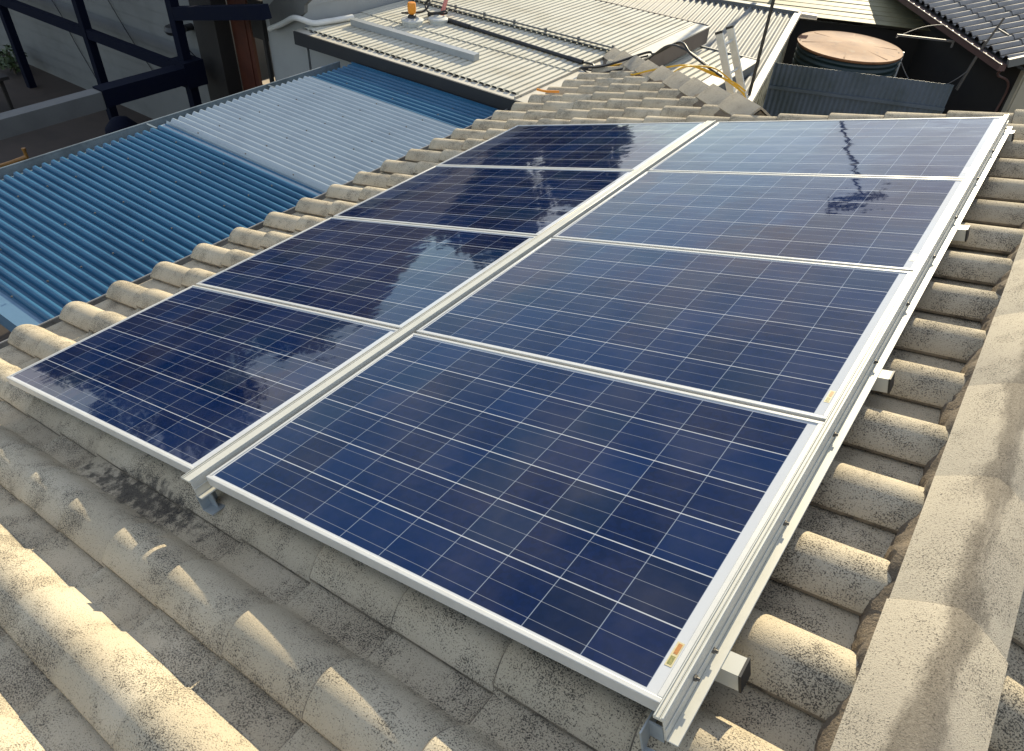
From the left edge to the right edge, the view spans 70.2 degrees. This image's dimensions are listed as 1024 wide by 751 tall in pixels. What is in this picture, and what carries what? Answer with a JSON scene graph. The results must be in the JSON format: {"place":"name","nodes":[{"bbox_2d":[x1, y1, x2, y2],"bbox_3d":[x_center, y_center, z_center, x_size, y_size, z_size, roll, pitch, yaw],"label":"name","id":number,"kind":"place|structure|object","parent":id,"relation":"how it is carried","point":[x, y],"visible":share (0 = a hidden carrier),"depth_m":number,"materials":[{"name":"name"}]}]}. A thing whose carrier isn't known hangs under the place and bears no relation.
{"place":"outdoors","nodes":[
{"label":"outdoors","id":0,"kind":"place"},
{"bbox_2d":[0,73,13,109],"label":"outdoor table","id":1,"kind":"object","parent":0,"point":[3,77],"visible":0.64,"depth_m":11.97,"materials":[{"name":"black metal"}]},
{"bbox_2d":[0,147,28,167],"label":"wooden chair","id":2,"kind":"object","parent":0,"point":[21,158],"visible":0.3,"depth_m":9.53,"materials":[{"name":"brown wood"}]},
{"bbox_2d":[0,54,152,341],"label":"paving","id":3,"kind":"structure","parent":0,"point":[41,141],"depth_m":12.44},
{"bbox_2d":[0,44,27,73],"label":"shrub","id":4,"kind":"object","parent":3,"relation":"on","point":[9,59],"visible":0.69,"depth_m":13.69,"materials":[{"name":"green plant"}]},
{"bbox_2d":[0,88,106,139],"bbox_3d":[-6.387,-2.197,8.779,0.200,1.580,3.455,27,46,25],"label":"timber beam","id":5,"kind":"structure","parent":3,"relation":"on","point":[26,119],"depth_m":8.95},
{"bbox_2d":[0,0,271,120],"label":"verandah frame","id":6,"kind":"object","parent":3,"relation":"on","point":[185,68],"visible":0.87,"depth_m":10.14,"materials":[{"name":"black metal"}]},
{"bbox_2d":[0,0,274,118],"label":"weatherboard house","id":7,"kind":"structure","parent":3,"relation":"on","point":[56,51],"depth_m":12.30,"materials":[{"name":"wood"}]},
{"bbox_2d":[164,23,194,55],"bbox_3d":[-4.740,-4.951,10.598,0.579,0.660,0.355,-11,43,-16],"label":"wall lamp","id":8,"kind":"object","parent":7,"relation":"attached to","point":[168,30],"visible":0.25,"depth_m":10.48,"materials":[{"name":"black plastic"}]},
{"bbox_2d":[188,0,242,100],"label":"door post","id":9,"kind":"object","parent":3,"relation":"on","point":[216,47],"depth_m":10.33,"materials":[{"name":"brown wood"}]},
{"bbox_2d":[226,0,262,90],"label":"red door","id":10,"kind":"structure","parent":9,"relation":"attached to","point":[247,54],"depth_m":10.23,"materials":[{"name":"brown wood"}]},
{"bbox_2d":[226,0,262,90],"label":"door leaf","id":11,"kind":"structure","parent":10,"relation":"in","point":[254,56],"depth_m":10.21,"materials":[{"name":"brown wood"}]},
{"bbox_2d":[233,20,256,87],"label":"door panel","id":12,"kind":"structure","parent":10,"relation":"in","point":[240,26],"depth_m":10.25,"materials":[{"name":"brown wood"}]},
{"bbox_2d":[0,61,498,331],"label":"awning","id":13,"kind":"object","parent":3,"relation":"on","point":[89,220],"visible":0.74,"depth_m":6.40,"materials":[{"name":"blue metal"}]},
{"bbox_2d":[105,116,137,133],"bbox_3d":[-5.901,-3.599,11.123,0.520,0.700,0.520,27,46,25],"label":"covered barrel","id":14,"kind":"object","parent":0,"point":[115,123],"visible":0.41,"depth_m":10.85,"materials":[{"name":"plastic"}]},
{"label":"ground","id":15,"kind":"structure","parent":0,"visible":0},
{"bbox_2d":[243,77,274,90],"bbox_3d":[-2.813,-4.520,12.137,1.120,1.064,2.950,27,46,25],"label":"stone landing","id":16,"kind":"object","parent":15,"relation":"on","point":[265,81],"visible":0.01,"depth_m":11.31,"materials":[{"name":"beige stone"}]},
{"bbox_2d":[262,0,403,80],"bbox_3d":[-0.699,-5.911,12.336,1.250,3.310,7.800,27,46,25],"label":"white house","id":17,"kind":"structure","parent":15,"relation":"on","point":[289,57],"depth_m":9.62,"materials":[{"name":"paint"}]},
{"bbox_2d":[247,0,274,82],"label":"door frame","id":18,"kind":"object","parent":17,"relation":"attached to","point":[259,29],"visible":0.25,"depth_m":9.84,"materials":[{"name":"brown wood"}]},
{"bbox_2d":[267,14,353,31],"bbox_3d":[-2.623,-4.509,9.358,1.145,0.320,0.461,1,41,-3],"label":"drain pipe","id":19,"kind":"object","parent":17,"relation":"attached to","point":[298,18],"visible":0.99,"depth_m":9.28,"materials":[{"name":"white plastic"}]},
{"bbox_2d":[0,47,1023,750],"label":"tiled house","id":20,"kind":"structure","parent":15,"relation":"on","point":[148,601],"depth_m":1.96,"materials":[{"name":"beige tile"}]},
{"bbox_2d":[196,491,224,514],"bbox_3d":[-1.008,0.418,2.447,0.060,0.066,0.062,13,39,36],"label":"roof bracket","id":21,"kind":"object","parent":20,"relation":"attached to","point":[209,504],"visible":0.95,"depth_m":2.46,"materials":[{"name":"silver metal"}]},
{"bbox_2d":[536,88,558,92],"bbox_3d":[0.359,-2.917,7.465,0.261,0.051,0.068,22,44,20],"label":"orange cord","id":22,"kind":"object","parent":20,"relation":"on","point":[548,91],"visible":1,"depth_m":7.43,"materials":[{"name":"plastic"}]},
{"bbox_2d":[579,41,722,76],"bbox_3d":[1.528,-3.444,7.949,1.857,0.553,0.626,27,46,25],"label":"black cable","id":23,"kind":"object","parent":20,"relation":"on","point":[586,69],"visible":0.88,"depth_m":8.02,"materials":[{"name":"plastic"}]},
{"bbox_2d":[639,710,664,750],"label":"roof bracket","id":24,"kind":"object","parent":20,"relation":"attached to","point":[651,727],"visible":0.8,"depth_m":1.48,"materials":[{"name":"silver metal"}]},
{"bbox_2d":[611,63,745,97],"bbox_3d":[1.838,-3.134,7.675,1.518,0.516,1.462,1,41,-4],"label":"yellow cable","id":25,"kind":"object","parent":20,"relation":"on","point":[734,84],"visible":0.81,"depth_m":7.35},
{"bbox_2d":[715,25,747,98],"bbox_3d":[2.906,-2.482,8.814,1.544,2.971,0.346,27,46,25],"label":"ladder","id":26,"kind":"object","parent":20,"relation":"on","point":[723,54],"visible":0.36,"depth_m":8.29,"materials":[{"name":"metal"}]},
{"bbox_2d":[715,651,750,692],"bbox_3d":[-0.853,0.315,2.547,3.424,0.054,0.053,13,39,36],"label":"roof purlin","id":27,"kind":"object","parent":20,"relation":"attached to","point":[734,673],"visible":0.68,"depth_m":1.54,"materials":[{"name":"metal"}]},
{"bbox_2d":[181,120,715,499],"bbox_3d":[0.166,-0.678,3.714,0.086,0.071,4.157,13,39,36],"label":"mounting rail","id":28,"kind":"object","parent":27,"relation":"attached to","point":[195,478],"visible":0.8,"depth_m":3.01,"materials":[{"name":"metal"}]},
{"bbox_2d":[206,333,823,710],"bbox_3d":[-0.057,0.249,2.243,1.650,0.038,1.014,13,39,36],"label":"solar panel","id":29,"kind":"object","parent":28,"relation":"on","point":[603,529],"visible":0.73,"depth_m":2.05,"materials":[{"name":"glass"}]},
{"bbox_2d":[416,238,911,421],"bbox_3d":[0.550,-0.271,2.892,1.650,0.038,1.014,13,39,36],"label":"solar panel","id":30,"kind":"object","parent":28,"relation":"on","point":[791,337],"visible":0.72,"depth_m":2.74,"materials":[{"name":"glass"}]},
{"bbox_2d":[553,171,965,271],"bbox_3d":[1.157,-0.791,3.540,1.650,0.038,1.014,13,39,36],"label":"solar panel","id":31,"kind":"object","parent":28,"relation":"on","point":[890,223],"visible":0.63,"depth_m":3.42,"materials":[{"name":"glass"}]},
{"bbox_2d":[648,117,1002,178],"bbox_3d":[1.764,-1.310,4.189,1.650,0.038,1.014,13,39,36],"label":"solar panel","id":32,"kind":"object","parent":28,"relation":"on","point":[942,148],"visible":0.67,"depth_m":4.09,"materials":[{"name":"glass"}]},
{"bbox_2d":[653,114,1012,746],"bbox_3d":[1.522,-0.361,2.717,0.050,0.071,4.154,13,39,36],"label":"mounting rail","id":33,"kind":"object","parent":27,"relation":"on","point":[678,707],"visible":1,"depth_m":1.88,"materials":[{"name":"metal"}]},
{"bbox_2d":[871,370,894,393],"bbox_3d":[-0.138,-0.300,3.315,3.418,0.054,0.053,13,39,36],"label":"roof purlin","id":34,"kind":"object","parent":20,"relation":"attached to","point":[884,382],"visible":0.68,"depth_m":2.31,"materials":[{"name":"metal"}]},
{"bbox_2d":[952,225,969,241],"bbox_3d":[0.593,-0.926,4.097,3.418,0.054,0.053,13,39,36],"label":"roof purlin","id":35,"kind":"object","parent":20,"relation":"attached to","point":[962,233],"visible":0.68,"depth_m":3.09,"materials":[{"name":"metal"}]},
{"bbox_2d":[1005,130,1014,140],"bbox_3d":[1.399,-1.623,4.970,3.401,0.054,0.053,13,39,36],"label":"roof purlin","id":36,"kind":"object","parent":20,"relation":"on","point":[1011,135],"visible":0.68,"depth_m":3.96,"materials":[{"name":"metal"}]},
{"bbox_2d":[293,0,759,110],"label":"house extension","id":37,"kind":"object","parent":15,"relation":"on","point":[500,74],"visible":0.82,"depth_m":9.19,"materials":[{"name":"beige metal"}]},
{"bbox_2d":[401,16,423,27],"bbox_3d":[-1.299,-4.614,9.495,0.290,0.080,0.290,27,46,25],"label":"plastic lid","id":38,"kind":"object","parent":37,"relation":"on","point":[411,23],"visible":0.94,"depth_m":9.42,"materials":[{"name":"white plastic"}]},
{"bbox_2d":[407,1,416,18],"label":"spray bottle","id":39,"kind":"object","parent":38,"relation":"on","point":[411,6],"visible":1,"depth_m":9.40,"materials":[{"name":"orange plastic"}]},
{"bbox_2d":[350,18,478,61],"bbox_3d":[-1.228,-4.137,8.938,2.020,0.075,0.100,27,46,25],"label":"metal channel","id":40,"kind":"object","parent":37,"relation":"on","point":[466,54],"visible":1,"depth_m":8.87,"materials":[{"name":"grey metal"}]},
{"bbox_2d":[428,15,447,25],"bbox_3d":[-0.973,-4.673,9.586,0.260,0.080,0.260,27,46,25],"label":"plastic lid","id":41,"kind":"object","parent":37,"relation":"on","point":[436,20],"visible":1,"depth_m":9.52,"materials":[{"name":"white plastic"}]},
{"bbox_2d":[441,0,447,15],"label":"pink tube","id":42,"kind":"object","parent":37,"relation":"on","point":[445,2],"visible":0.62,"depth_m":9.69,"materials":[{"name":"plastic"}]},
{"bbox_2d":[427,13,583,64],"bbox_3d":[-0.141,-4.275,9.185,2.579,0.067,0.064,31,48,28],"label":"black pole","id":43,"kind":"object","parent":37,"relation":"on","point":[515,41],"visible":0.97,"depth_m":9.07,"materials":[{"name":"plastic"}]},
{"bbox_2d":[401,0,447,14],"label":"black hose","id":44,"kind":"object","parent":43,"relation":"on","point":[439,12],"visible":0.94,"depth_m":9.58,"materials":[{"name":"plastic"}]},
{"bbox_2d":[431,0,614,48],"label":"thin rod","id":45,"kind":"object","parent":37,"relation":"on","point":[484,14],"visible":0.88,"depth_m":9.48,"materials":[{"name":"black metal"}]},
{"bbox_2d":[602,0,817,107],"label":"grey shed","id":46,"kind":"structure","parent":15,"relation":"on","point":[747,19],"depth_m":11.73,"materials":[{"name":"metal"}]},
{"bbox_2d":[748,0,774,95],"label":"black mast","id":47,"kind":"object","parent":15,"relation":"on","point":[761,46],"visible":0.32,"depth_m":8.63,"materials":[{"name":"metal"}]},
{"bbox_2d":[791,31,904,77],"bbox_3d":[5.382,-4.601,12.297,1.636,1.943,1.636,27,46,25],"label":"water tank","id":48,"kind":"object","parent":15,"relation":"on","point":[851,52],"visible":0.26,"depth_m":11.47,"materials":[{"name":"beige plastic"}]},
{"bbox_2d":[763,63,953,116],"bbox_3d":[5.241,-3.882,11.564,2.600,1.795,0.115,12,41,9],"label":"iron fence","id":49,"kind":"object","parent":15,"relation":"on","point":[797,89],"visible":0.38,"depth_m":11.16,"materials":[{"name":"corrugated iron"}]},
{"bbox_2d":[742,0,1023,78],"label":"olive shed","id":50,"kind":"structure","parent":15,"relation":"on","point":[851,16],"depth_m":13.51,"materials":[{"name":"metal"}]},
{"bbox_2d":[863,0,1023,113],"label":"dark tiled house","id":51,"kind":"structure","parent":15,"relation":"on","point":[993,81],"depth_m":11.60,"materials":[{"name":"tile"}]},
{"bbox_2d":[896,34,954,47],"bbox_3d":[6.489,-5.259,11.436,1.011,0.184,0.042,-2,41,-6],"label":"steel arm","id":52,"kind":"object","parent":51,"relation":"attached to","point":[927,38],"visible":1,"depth_m":11.40},
{"bbox_2d":[896,25,966,83],"bbox_3d":[6.748,-5.086,11.613,1.164,0.769,1.044,27,46,25],"label":"sagging wire","id":53,"kind":"object","parent":51,"relation":"attached to","point":[916,29],"visible":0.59,"depth_m":11.51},
{"bbox_2d":[955,17,1008,89],"bbox_3d":[6.937,-4.680,10.719,0.034,1.150,0.718,3,41,0],"label":"aerial pole","id":54,"kind":"object","parent":51,"relation":"attached to","point":[976,57],"visible":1,"depth_m":10.74,"materials":[{"name":"grey metal"}]},
{"bbox_3d":[-1.139,-0.982,4.719,0.030,0.022,4.062,13,39,36],"label":"mounting rail","id":55,"kind":"object","parent":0,"visible":0},
{"bbox_2d":[6,285,397,472],"bbox_3d":[-1.420,-0.077,3.257,1.650,0.038,1.014,13,39,36],"label":"solar panel","id":56,"kind":"object","parent":55,"relation":"on","point":[186,380],"visible":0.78,"depth_m":3.13,"materials":[{"name":"glass"}]},
{"bbox_2d":[196,217,535,328],"bbox_3d":[-0.813,-0.597,3.906,1.650,0.038,1.014,13,39,36],"label":"solar panel","id":57,"kind":"object","parent":55,"relation":"on","point":[393,275],"visible":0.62,"depth_m":3.80,"materials":[{"name":"glass"}]},
{"bbox_2d":[333,165,631,235],"bbox_3d":[-0.206,-1.117,4.555,1.650,0.038,1.014,13,39,36],"label":"solar panel","id":58,"kind":"object","parent":55,"relation":"on","point":[525,201],"visible":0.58,"depth_m":4.46,"materials":[{"name":"glass"}]},
{"bbox_2d":[437,122,704,170],"bbox_3d":[0.401,-1.636,5.203,1.650,0.038,1.014,13,39,36],"label":"solar panel","id":59,"kind":"object","parent":55,"relation":"on","point":[625,146],"visible":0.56,"depth_m":5.13,"materials":[{"name":"glass"}]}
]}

